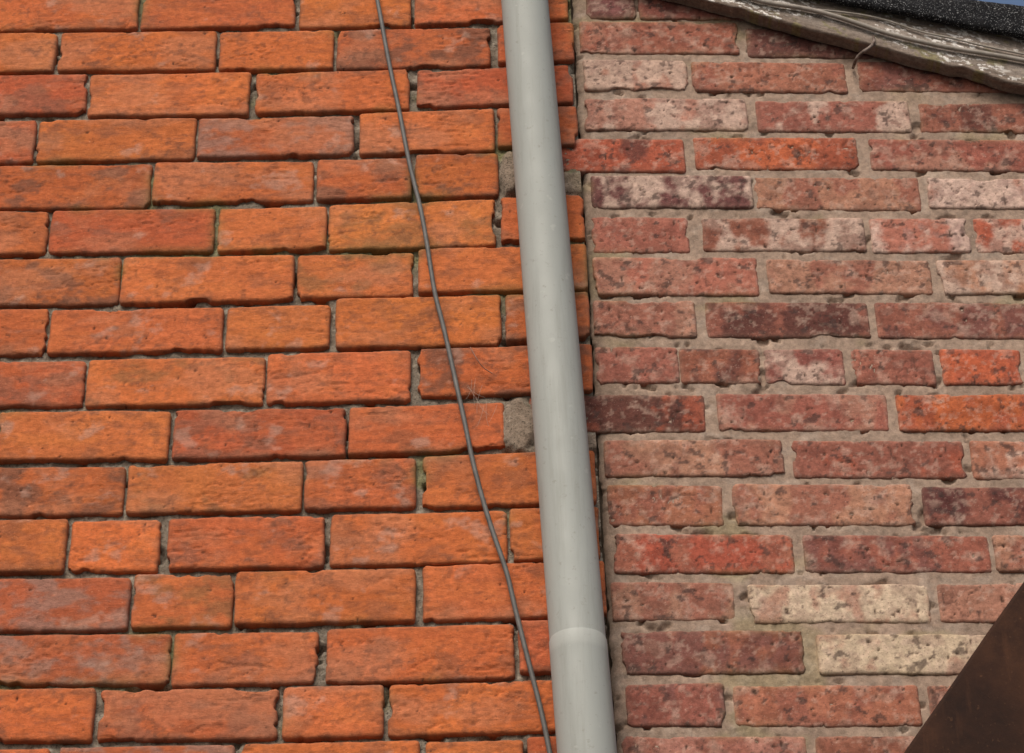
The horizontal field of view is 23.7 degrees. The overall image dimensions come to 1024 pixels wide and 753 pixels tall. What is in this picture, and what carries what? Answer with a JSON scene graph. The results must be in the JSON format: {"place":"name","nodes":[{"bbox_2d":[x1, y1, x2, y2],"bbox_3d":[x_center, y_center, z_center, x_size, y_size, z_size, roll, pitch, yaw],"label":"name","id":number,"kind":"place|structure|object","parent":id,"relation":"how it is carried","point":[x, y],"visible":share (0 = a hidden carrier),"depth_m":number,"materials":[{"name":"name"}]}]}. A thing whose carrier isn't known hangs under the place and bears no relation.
{"place":"outdoors","nodes":[
{"label":"outdoors","id":0,"kind":"place"},
{"bbox_2d":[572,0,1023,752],"bbox_3d":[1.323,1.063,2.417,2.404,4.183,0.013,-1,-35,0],"label":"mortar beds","id":1,"kind":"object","parent":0,"point":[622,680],"visible":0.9,"depth_m":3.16,"materials":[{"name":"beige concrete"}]},
{"bbox_2d":[979,0,1023,5],"label":"sky","id":2,"kind":"structure","parent":0,"point":[1015,2],"materials":[{"name":"blue"}]},
{"label":"ground","id":3,"kind":"structure","parent":0,"visible":0},
{"bbox_2d":[0,0,607,752],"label":"mortar","id":4,"kind":"object","parent":3,"relation":"on","point":[518,426],"visible":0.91,"depth_m":3.14,"materials":[{"name":"grey concrete"}]},
{"bbox_2d":[0,0,606,752],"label":"orange bricks","id":5,"kind":"object","parent":4,"relation":"attached to","point":[172,88],"visible":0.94,"depth_m":3.17,"materials":[{"name":"orange brick"}]},
{"bbox_2d":[501,0,616,752],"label":"drainpipe","id":6,"kind":"object","parent":4,"relation":"attached to","point":[582,692],"visible":1,"depth_m":3.04,"materials":[{"name":"grey plastic"}]},
{"bbox_2d":[375,0,551,752],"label":"electrical cable","id":7,"kind":"object","parent":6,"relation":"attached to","point":[472,457],"visible":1,"depth_m":3.13,"materials":[{"name":"grey rubber"}]},
{"bbox_2d":[466,347,496,425],"bbox_3d":[-0.040,0.011,3.147,0.040,0.123,0.008,-1,-35,0],"label":"cobweb","id":8,"kind":"object","parent":7,"relation":"attached to","point":[475,378],"visible":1,"depth_m":3.16,"materials":[{"name":"beige fabric"}]},
{"bbox_2d":[529,0,1023,752],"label":"red bricks","id":9,"kind":"object","parent":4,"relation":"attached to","point":[717,652],"visible":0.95,"depth_m":3.17,"materials":[{"name":"red brick"}]},
{"bbox_2d":[663,0,1023,95],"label":"wooden bargeboard","id":10,"kind":"object","parent":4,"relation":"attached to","point":[1005,75],"visible":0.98,"depth_m":3.47,"materials":[{"name":"wood"}]},
{"bbox_2d":[852,35,874,68],"bbox_3d":[0.494,-0.464,3.462,0.044,0.049,0.026,-24,-41,28],"label":"bent wire hook","id":11,"kind":"object","parent":10,"relation":"attached to","point":[871,45],"visible":1,"depth_m":3.45,"materials":[{"name":"metal"}]},
{"bbox_2d":[570,0,616,744],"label":"brick wall","id":12,"kind":"structure","parent":3,"relation":"on","point":[601,512],"depth_m":3.10,"materials":[{"name":"brown brick"}]},
{"bbox_2d":[822,0,1023,39],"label":"felt sheet","id":13,"kind":"object","parent":12,"relation":"attached to","point":[994,18],"visible":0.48,"depth_m":3.47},
{"bbox_2d":[750,0,1023,62],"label":"roof cable","id":14,"kind":"object","parent":13,"relation":"attached to","point":[892,34],"visible":1,"depth_m":3.46,"materials":[{"name":"grey rubber"}]},
{"bbox_2d":[820,9,1023,54],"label":"thin wire","id":15,"kind":"object","parent":13,"relation":"attached to","point":[961,40],"visible":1,"depth_m":3.47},
{"bbox_2d":[904,582,1023,752],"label":"rusty metal sheet","id":16,"kind":"object","parent":3,"relation":"on","point":[979,708],"visible":1,"depth_m":2.64,"materials":[{"name":"metal"}]}
]}

